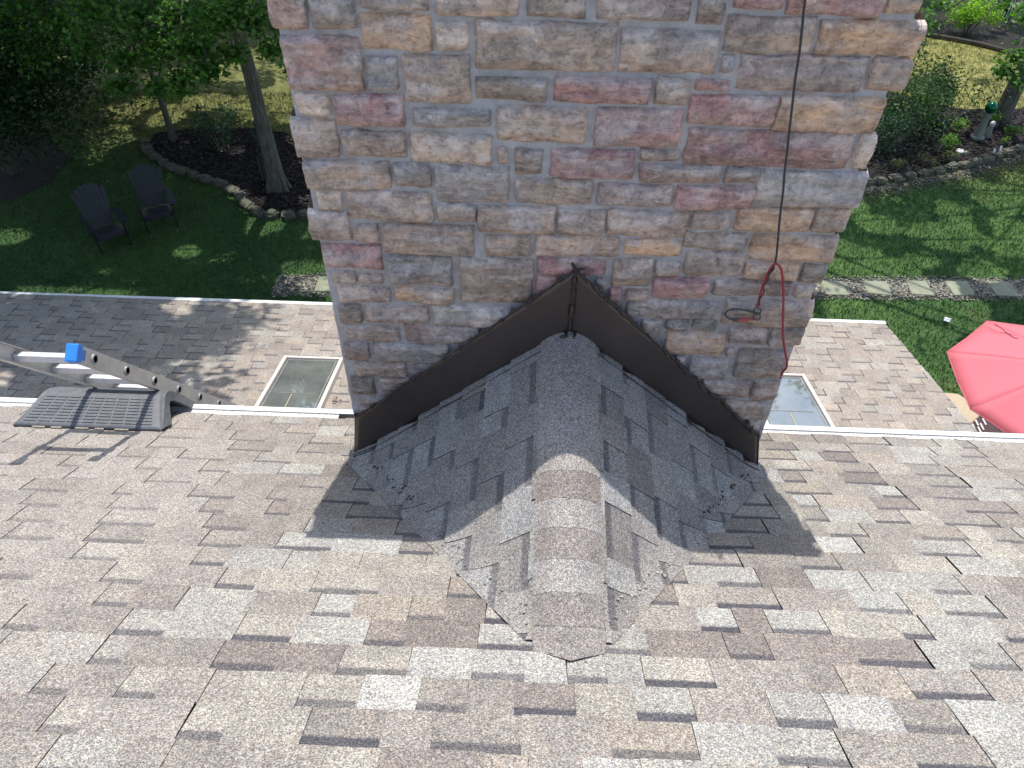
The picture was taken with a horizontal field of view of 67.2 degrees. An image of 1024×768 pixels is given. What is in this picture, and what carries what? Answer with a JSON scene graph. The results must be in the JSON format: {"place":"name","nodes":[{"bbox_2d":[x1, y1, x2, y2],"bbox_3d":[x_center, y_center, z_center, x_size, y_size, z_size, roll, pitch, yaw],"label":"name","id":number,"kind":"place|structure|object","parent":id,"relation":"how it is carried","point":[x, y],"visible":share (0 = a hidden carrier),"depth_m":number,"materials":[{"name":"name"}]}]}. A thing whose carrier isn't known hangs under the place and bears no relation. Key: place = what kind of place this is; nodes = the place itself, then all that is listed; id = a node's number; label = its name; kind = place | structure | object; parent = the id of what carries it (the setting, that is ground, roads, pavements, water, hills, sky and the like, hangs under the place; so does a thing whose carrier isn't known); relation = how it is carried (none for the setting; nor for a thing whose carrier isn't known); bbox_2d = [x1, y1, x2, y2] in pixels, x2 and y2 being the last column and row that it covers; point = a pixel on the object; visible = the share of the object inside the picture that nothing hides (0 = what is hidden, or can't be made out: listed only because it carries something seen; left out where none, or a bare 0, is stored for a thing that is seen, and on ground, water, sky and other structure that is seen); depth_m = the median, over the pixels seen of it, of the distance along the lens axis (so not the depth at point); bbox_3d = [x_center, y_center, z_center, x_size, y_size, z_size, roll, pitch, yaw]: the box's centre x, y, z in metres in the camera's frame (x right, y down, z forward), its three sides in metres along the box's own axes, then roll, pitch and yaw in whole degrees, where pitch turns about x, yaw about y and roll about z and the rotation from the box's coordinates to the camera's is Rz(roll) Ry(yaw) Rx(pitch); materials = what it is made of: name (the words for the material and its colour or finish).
{"place":"outdoors","nodes":[
{"label":"outdoors","id":0,"kind":"place"},
{"bbox_2d":[28,0,271,31],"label":"woodland floor","id":1,"kind":"structure","parent":0,"point":[152,25],"depth_m":21.76,"materials":[{"name":"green plant"}]},
{"bbox_2d":[0,31,1023,396],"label":"lawn","id":2,"kind":"structure","parent":0,"point":[272,79],"depth_m":14.55,"materials":[{"name":"green plant"}]},
{"bbox_2d":[0,99,69,200],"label":"mulch bed","id":3,"kind":"object","parent":2,"relation":"on","point":[17,187],"visible":0.4,"depth_m":16.04,"materials":[{"name":"brown wood"}]},
{"bbox_2d":[0,6,127,181],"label":"shrub","id":4,"kind":"object","parent":3,"relation":"on","point":[12,119],"visible":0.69,"depth_m":14.59,"materials":[{"name":"green plant"}]},
{"bbox_2d":[0,0,168,101],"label":"tree","id":5,"kind":"object","parent":3,"relation":"on","point":[88,67],"visible":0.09,"depth_m":17.05,"materials":[{"name":"green plant"}]},
{"bbox_2d":[0,0,183,178],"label":"shrub","id":6,"kind":"object","parent":3,"relation":"on","point":[73,84],"visible":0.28,"depth_m":14.84,"materials":[{"name":"green plant"}]},
{"bbox_2d":[70,183,132,255],"bbox_3d":[-7.414,-3.019,13.942,0.717,0.975,0.850,-28,52,-26],"label":"adirondack chair","id":7,"kind":"object","parent":2,"relation":"on","point":[110,231],"visible":1,"depth_m":13.95,"materials":[{"name":"plastic"}]},
{"bbox_2d":[139,137,149,144],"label":"edging stone","id":8,"kind":"object","parent":2,"relation":"on","point":[144,140],"visible":0.66,"depth_m":16.68,"materials":[{"name":"grey stone"}]},
{"bbox_2d":[127,163,178,233],"bbox_3d":[-6.703,-3.493,14.429,0.717,0.975,0.850,-18,48,-18],"label":"adirondack chair","id":9,"kind":"object","parent":2,"relation":"on","point":[157,212],"visible":1,"depth_m":14.45,"materials":[{"name":"plastic"}]},
{"bbox_2d":[157,156,167,166],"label":"edging stone","id":10,"kind":"object","parent":2,"relation":"on","point":[162,160],"visible":0.82,"depth_m":16.12,"materials":[{"name":"grey stone"}]},
{"bbox_2d":[0,86,330,301],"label":"grass","id":11,"kind":"structure","parent":2,"relation":"on","point":[127,194],"depth_m":14.61,"materials":[{"name":"green plant"}]},
{"bbox_2d":[173,165,189,175],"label":"edging stone","id":12,"kind":"object","parent":2,"relation":"on","point":[180,170],"visible":0.94,"depth_m":15.89,"materials":[{"name":"grey stone"}]},
{"bbox_2d":[212,177,226,188],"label":"edging stone","id":13,"kind":"object","parent":2,"relation":"on","point":[219,183],"visible":0.89,"depth_m":15.56,"materials":[{"name":"grey stone"}]},
{"bbox_2d":[150,128,309,217],"bbox_3d":[-5.224,-4.798,16.443,5.582,0.001,3.013,29,51,25],"label":"mulch bed","id":14,"kind":"object","parent":2,"relation":"on","point":[242,166],"visible":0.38,"depth_m":16.39,"materials":[{"name":"brown soil"}]},
{"bbox_2d":[0,0,291,192],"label":"tree","id":15,"kind":"object","parent":14,"relation":"on","point":[226,14],"visible":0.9,"depth_m":12.02,"materials":[{"name":"green plant"}]},
{"bbox_2d":[139,144,154,156],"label":"edging stone","id":16,"kind":"object","parent":14,"relation":"on","point":[145,149],"visible":0.84,"depth_m":16.47,"materials":[{"name":"grey stone"}]},
{"bbox_2d":[146,151,161,160],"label":"edging stone","id":17,"kind":"object","parent":14,"relation":"on","point":[153,155],"visible":0.89,"depth_m":16.29,"materials":[{"name":"grey stone"}]},
{"bbox_2d":[130,0,178,142],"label":"tree","id":18,"kind":"object","parent":14,"relation":"on","point":[172,136],"visible":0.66,"depth_m":16.52,"materials":[{"name":"brown plant"}]},
{"bbox_2d":[164,161,177,172],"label":"edging stone","id":19,"kind":"object","parent":14,"relation":"on","point":[170,166],"visible":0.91,"depth_m":16.00,"materials":[{"name":"grey stone"}]},
{"bbox_2d":[187,169,200,180],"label":"edging stone","id":20,"kind":"object","parent":14,"relation":"on","point":[194,174],"visible":0.94,"depth_m":15.79,"materials":[{"name":"grey stone"}]},
{"bbox_2d":[198,173,213,183],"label":"edging stone","id":21,"kind":"object","parent":14,"relation":"on","point":[206,178],"visible":0.96,"depth_m":15.70,"materials":[{"name":"grey stone"}]},
{"bbox_2d":[182,95,239,155],"bbox_3d":[-6.261,-5.421,16.387,1.153,0.997,1.024,-21,49,-21],"label":"shrub","id":22,"kind":"object","parent":14,"relation":"on","point":[221,127],"visible":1,"depth_m":16.38,"materials":[{"name":"green plant"}]},
{"bbox_2d":[238,199,254,211],"bbox_3d":[-5.185,-3.508,15.086,0.421,0.148,0.224,35,54,29],"label":"edging stone","id":23,"kind":"object","parent":14,"relation":"on","point":[245,204],"visible":0.88,"depth_m":15.03,"materials":[{"name":"grey stone"}]},
{"bbox_2d":[249,205,264,216],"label":"edging stone","id":24,"kind":"object","parent":14,"relation":"on","point":[256,211],"visible":0.97,"depth_m":14.86,"materials":[{"name":"grey stone"}]},
{"bbox_2d":[256,147,266,180],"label":"shrub","id":25,"kind":"object","parent":14,"relation":"on","point":[261,170],"visible":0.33,"depth_m":15.55,"materials":[{"name":"green plant"}]},
{"bbox_2d":[246,119,279,147],"bbox_3d":[-5.280,-5.266,16.388,0.487,0.800,0.948,-27,51,-25],"label":"shrub","id":26,"kind":"object","parent":14,"relation":"on","point":[253,129],"visible":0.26,"depth_m":16.40,"materials":[{"name":"green plant"}]},
{"bbox_2d":[262,209,279,220],"bbox_3d":[-4.631,-3.257,14.836,0.319,0.197,0.227,11,46,10],"label":"edging stone","id":27,"kind":"object","parent":14,"relation":"on","point":[270,214],"visible":1,"depth_m":14.78,"materials":[{"name":"grey stone"}]},
{"bbox_2d":[223,183,238,195],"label":"edging stone","id":28,"kind":"object","parent":2,"relation":"on","point":[231,189],"visible":0.86,"depth_m":15.41,"materials":[{"name":"grey stone"}]},
{"bbox_2d":[233,190,247,203],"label":"edging stone","id":29,"kind":"object","parent":2,"relation":"on","point":[240,195],"visible":0.86,"depth_m":15.21,"materials":[{"name":"grey stone"}]},
{"bbox_2d":[281,209,295,221],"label":"edging stone","id":30,"kind":"object","parent":2,"relation":"on","point":[288,215],"visible":0.98,"depth_m":14.76,"materials":[{"name":"grey stone"}]},
{"bbox_2d":[295,209,307,218],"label":"edging stone","id":31,"kind":"object","parent":2,"relation":"on","point":[300,214],"visible":0.58,"depth_m":14.79,"materials":[{"name":"grey stone"}]},
{"bbox_2d":[0,0,1023,767],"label":"house","id":32,"kind":"structure","parent":2,"relation":"on","point":[570,470],"depth_m":2.77,"materials":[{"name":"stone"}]},
{"bbox_2d":[13,387,194,431],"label":"roof vent","id":33,"kind":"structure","parent":32,"relation":"on","point":[126,410],"depth_m":4.19,"materials":[{"name":"grey plastic"}]},
{"bbox_2d":[0,341,238,405],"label":"ladder","id":34,"kind":"object","parent":32,"relation":"attached to","point":[92,368],"visible":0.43,"depth_m":3.93,"materials":[{"name":"metal"}]},
{"bbox_2d":[765,0,806,282],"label":"cable","id":35,"kind":"object","parent":32,"relation":"hanging from","point":[792,105],"visible":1,"depth_m":2.57,"materials":[{"name":"black rubber"}]},
{"bbox_2d":[756,263,787,378],"bbox_3d":[1.113,-0.211,3.224,0.256,0.733,0.072,-12,46,-12],"label":"rope","id":36,"kind":"object","parent":35,"relation":"hanging from","point":[783,296],"visible":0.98,"depth_m":3.07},
{"bbox_2d":[724,307,761,321],"bbox_3d":[0.941,-0.285,3.142,0.149,0.079,0.017,2,45,1],"label":"carabiner","id":37,"kind":"object","parent":36,"relation":"hanging from","point":[743,319],"visible":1,"depth_m":3.14,"materials":[{"name":"grey metal"}]},
{"bbox_2d":[887,173,904,183],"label":"edging stone","id":38,"kind":"object","parent":2,"relation":"on","point":[895,178],"visible":1,"depth_m":16.04,"materials":[{"name":"grey stone"}]},
{"bbox_2d":[813,160,1023,396],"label":"grass","id":39,"kind":"structure","parent":2,"relation":"on","point":[943,244],"depth_m":14.39,"materials":[{"name":"green plant"}]},
{"bbox_2d":[858,92,1023,177],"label":"mulch bed","id":40,"kind":"object","parent":2,"relation":"on","point":[876,164],"visible":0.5,"depth_m":17.29,"materials":[{"name":"brown wood"}]},
{"bbox_2d":[150,93,1023,217],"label":"mulch","id":41,"kind":"object","parent":40,"relation":"on","point":[181,157],"visible":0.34,"depth_m":16.56,"materials":[{"name":"brown wood"}]},
{"bbox_2d":[866,177,873,186],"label":"edging stone","id":42,"kind":"object","parent":40,"relation":"on","point":[870,181],"visible":0.45,"depth_m":15.92,"materials":[{"name":"grey stone"}]},
{"bbox_2d":[873,177,887,185],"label":"edging stone","id":43,"kind":"object","parent":40,"relation":"on","point":[878,181],"visible":0.98,"depth_m":15.97,"materials":[{"name":"grey stone"}]},
{"bbox_2d":[888,157,907,170],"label":"shrub","id":44,"kind":"object","parent":40,"relation":"on","point":[900,163],"visible":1,"depth_m":16.39,"materials":[{"name":"green plant"}]},
{"bbox_2d":[874,100,928,158],"bbox_3d":[8.194,-5.555,16.648,1.697,1.196,1.324,2,45,1],"label":"shrub","id":45,"kind":"object","parent":40,"relation":"on","point":[888,123],"visible":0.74,"depth_m":16.54,"materials":[{"name":"green plant"}]},
{"bbox_2d":[902,171,916,180],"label":"edging stone","id":46,"kind":"object","parent":40,"relation":"on","point":[909,175],"visible":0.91,"depth_m":16.12,"materials":[{"name":"grey stone"}]},
{"bbox_2d":[911,18,933,79],"bbox_3d":[8.723,-7.639,18.073,2.317,2.135,1.562,2,45,1],"label":"shrub","id":47,"kind":"object","parent":40,"relation":"on","point":[925,52],"visible":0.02,"depth_m":17.88,"materials":[{"name":"green plant"}]},
{"bbox_2d":[916,168,931,178],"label":"edging stone","id":48,"kind":"object","parent":40,"relation":"on","point":[924,173],"visible":0.98,"depth_m":16.22,"materials":[{"name":"grey stone"}]},
{"bbox_2d":[881,67,970,152],"bbox_3d":[8.768,-6.053,16.692,2.125,1.846,2.315,2,45,1],"label":"shrub","id":49,"kind":"object","parent":40,"relation":"on","point":[919,94],"visible":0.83,"depth_m":16.57,"materials":[{"name":"green plant"}]},
{"bbox_2d":[916,151,935,166],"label":"shrub","id":50,"kind":"object","parent":40,"relation":"on","point":[926,158],"visible":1,"depth_m":16.56,"materials":[{"name":"green plant"}]},
{"bbox_2d":[930,166,945,175],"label":"edging stone","id":51,"kind":"object","parent":40,"relation":"on","point":[936,170],"visible":0.94,"depth_m":16.30,"materials":[{"name":"grey stone"}]},
{"bbox_2d":[932,130,962,152],"bbox_3d":[9.579,-5.344,16.929,0.682,0.530,0.492,2,45,1],"label":"shrub","id":52,"kind":"object","parent":40,"relation":"on","point":[949,140],"visible":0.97,"depth_m":16.91,"materials":[{"name":"green plant"}]},
{"bbox_2d":[941,149,959,162],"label":"shrub","id":53,"kind":"object","parent":40,"relation":"on","point":[951,155],"visible":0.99,"depth_m":16.62,"materials":[{"name":"green plant"}]},
{"bbox_2d":[890,53,1010,121],"bbox_3d":[9.958,-6.648,17.547,1.454,1.511,2.210,-29,52,-26],"label":"shrub","id":54,"kind":"object","parent":40,"relation":"on","point":[952,78],"visible":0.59,"depth_m":17.45,"materials":[{"name":"green plant"}]},
{"bbox_2d":[944,162,959,172],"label":"edging stone","id":55,"kind":"object","parent":40,"relation":"on","point":[951,167],"visible":0.94,"depth_m":16.38,"materials":[{"name":"grey stone"}]},
{"bbox_2d":[956,148,963,159],"bbox_3d":[9.688,-4.986,16.728,0.156,0.256,0.154,2,45,1],"label":"garden light","id":56,"kind":"object","parent":40,"relation":"on","point":[960,150],"visible":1,"depth_m":16.63,"materials":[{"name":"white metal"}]},
{"bbox_2d":[950,117,970,139],"bbox_3d":[10.034,-5.739,17.308,0.427,0.511,0.398,-25,51,-24],"label":"plant","id":57,"kind":"object","parent":40,"relation":"on","point":[962,128],"visible":0.92,"depth_m":17.24,"materials":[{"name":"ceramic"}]},
{"bbox_2d":[961,150,970,155],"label":"rock","id":58,"kind":"object","parent":40,"relation":"on","point":[966,153],"visible":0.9,"depth_m":16.91,"materials":[{"name":"grey stone"}]},
{"bbox_2d":[913,0,1023,127],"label":"tree","id":59,"kind":"object","parent":40,"relation":"on","point":[1015,88],"visible":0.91,"depth_m":17.39,"materials":[{"name":"green plant"}]},
{"bbox_2d":[968,157,983,166],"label":"edging stone","id":60,"kind":"object","parent":40,"relation":"on","point":[978,161],"visible":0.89,"depth_m":16.57,"materials":[{"name":"grey stone"}]},
{"bbox_2d":[970,101,997,140],"bbox_3d":[10.569,-5.887,17.222,0.300,0.855,0.300,2,45,1],"label":"gazing ball","id":61,"kind":"object","parent":40,"relation":"on","point":[988,114],"visible":1,"depth_m":17.18,"materials":[{"name":"concrete"}]},
{"bbox_2d":[980,154,996,163],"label":"edging stone","id":62,"kind":"object","parent":40,"relation":"on","point":[988,158],"visible":0.83,"depth_m":16.66,"materials":[{"name":"grey stone"}]},
{"bbox_2d":[984,121,995,138],"bbox_3d":[10.809,-5.764,17.432,0.170,0.391,0.170,2,45,1],"label":"garden statue","id":63,"kind":"object","parent":40,"relation":"on","point":[987,133],"visible":0.99,"depth_m":17.42,"materials":[{"name":"stone"}]},
{"bbox_2d":[989,151,1004,160],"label":"edging stone","id":64,"kind":"object","parent":40,"relation":"on","point":[999,155],"visible":0.8,"depth_m":16.75,"materials":[{"name":"grey stone"}]},
{"bbox_2d":[991,111,1014,127],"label":"shrub","id":65,"kind":"object","parent":40,"relation":"on","point":[999,116],"visible":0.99,"depth_m":17.73,"materials":[{"name":"green plant"}]},
{"bbox_2d":[1000,136,1011,147],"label":"shrub","id":66,"kind":"object","parent":40,"relation":"on","point":[1004,139],"visible":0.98,"depth_m":17.19,"materials":[{"name":"green plant"}]},
{"bbox_2d":[1000,147,1017,157],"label":"edging stone","id":67,"kind":"object","parent":40,"relation":"on","point":[1009,151],"visible":0.85,"depth_m":16.88,"materials":[{"name":"grey stone"}]},
{"bbox_2d":[1004,124,1023,138],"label":"shrub","id":68,"kind":"object","parent":40,"relation":"on","point":[1012,128],"visible":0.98,"depth_m":17.39,"materials":[{"name":"green plant"}]},
{"bbox_2d":[1014,144,1023,154],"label":"edging stone","id":69,"kind":"object","parent":40,"relation":"on","point":[1019,148],"visible":0.84,"depth_m":17.00,"materials":[{"name":"grey stone"}]},
{"bbox_2d":[862,152,1023,201],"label":"edging gravel","id":70,"kind":"structure","parent":2,"relation":"on","point":[935,179],"depth_m":16.21,"materials":[{"name":"grey gravel"}]},
{"bbox_2d":[899,36,1023,108],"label":"grass","id":71,"kind":"structure","parent":2,"relation":"on","point":[953,47],"depth_m":20.32,"materials":[{"name":"green plant"}]},
{"bbox_2d":[958,160,973,169],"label":"edging stone","id":72,"kind":"object","parent":2,"relation":"on","point":[965,164],"visible":0.91,"depth_m":16.48,"materials":[{"name":"grey stone"}]},
{"bbox_2d":[926,32,1012,54],"bbox_3d":[12.095,-9.736,21.636,4.660,0.140,0.388,28,51,25],"label":"log border","id":73,"kind":"object","parent":2,"relation":"on","point":[970,42],"visible":0.38,"depth_m":21.36,"materials":[{"name":"brown wood"}]},
{"bbox_2d":[272,275,1023,298],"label":"gravel path","id":74,"kind":"structure","parent":0,"point":[329,294],"depth_m":13.40,"materials":[{"name":"grey gravel"}]},
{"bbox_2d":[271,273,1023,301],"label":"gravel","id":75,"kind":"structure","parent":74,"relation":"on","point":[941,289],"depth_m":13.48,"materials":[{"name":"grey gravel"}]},
{"bbox_2d":[314,277,329,291],"bbox_3d":[-3.199,-1.726,13.382,0.394,0.028,0.400,2,45,1],"label":"stepping stone","id":76,"kind":"object","parent":75,"relation":"on","point":[322,284],"visible":0.51,"depth_m":13.34,"materials":[{"name":"beige stone"}]},
{"bbox_2d":[821,280,848,295],"bbox_3d":[5.641,-1.682,13.498,0.398,0.028,0.412,2,45,1],"label":"stepping stone","id":77,"kind":"object","parent":75,"relation":"on","point":[835,288],"visible":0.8,"depth_m":13.47,"materials":[{"name":"beige stone"}]},
{"bbox_2d":[861,281,892,295],"bbox_3d":[6.396,-1.675,13.505,0.442,0.028,0.409,2,45,1],"label":"stepping stone","id":78,"kind":"object","parent":75,"relation":"on","point":[874,287],"visible":1,"depth_m":13.50,"materials":[{"name":"beige stone"}]},
{"bbox_2d":[906,280,934,295],"bbox_3d":[7.149,-1.679,13.523,0.396,0.028,0.414,2,45,1],"label":"stepping stone","id":79,"kind":"object","parent":75,"relation":"on","point":[919,287],"visible":1,"depth_m":13.50,"materials":[{"name":"beige stone"}]},
{"bbox_2d":[944,281,974,295],"bbox_3d":[7.866,-1.679,13.536,0.412,0.028,0.432,2,45,1],"label":"stepping stone","id":80,"kind":"object","parent":75,"relation":"on","point":[959,288],"visible":1,"depth_m":13.51,"materials":[{"name":"beige stone"}]},
{"bbox_2d":[987,281,1019,296],"bbox_3d":[8.625,-1.668,13.539,0.412,0.028,0.427,2,45,1],"label":"stepping stone","id":81,"kind":"object","parent":75,"relation":"on","point":[1003,288],"visible":1,"depth_m":13.52,"materials":[{"name":"grey stone"}]},
{"bbox_2d":[945,393,978,422],"bbox_3d":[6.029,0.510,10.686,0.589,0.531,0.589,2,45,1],"label":"patio","id":82,"kind":"structure","parent":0,"point":[960,403],"depth_m":10.52,"materials":[{"name":"beige stone"}]},
{"bbox_2d":[914,0,1023,49],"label":"woodland floor","id":83,"kind":"structure","parent":0,"point":[997,36],"depth_m":22.16,"materials":[{"name":"green plant"}]},
{"bbox_2d":[940,0,1006,35],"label":"shrub","id":84,"kind":"object","parent":83,"relation":"on","point":[973,12],"visible":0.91,"depth_m":21.54,"materials":[{"name":"green plant"}]},
{"bbox_2d":[986,0,1017,29],"bbox_3d":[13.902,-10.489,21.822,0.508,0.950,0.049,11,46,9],"label":"shrub","id":85,"kind":"object","parent":83,"relation":"on","point":[1006,11],"visible":0.33,"depth_m":21.77,"materials":[{"name":"green plant"}]},
{"bbox_2d":[947,321,1023,433],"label":"patio umbrella","id":86,"kind":"object","parent":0,"point":[986,359],"visible":0.96,"depth_m":8.87,"materials":[{"name":"pink fabric"}]},
{"bbox_2d":[971,416,1003,432],"bbox_3d":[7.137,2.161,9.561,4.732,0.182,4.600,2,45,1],"label":"chair","id":87,"kind":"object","parent":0,"point":[980,424],"depth_m":10.99,"materials":[{"name":"brown wood"}]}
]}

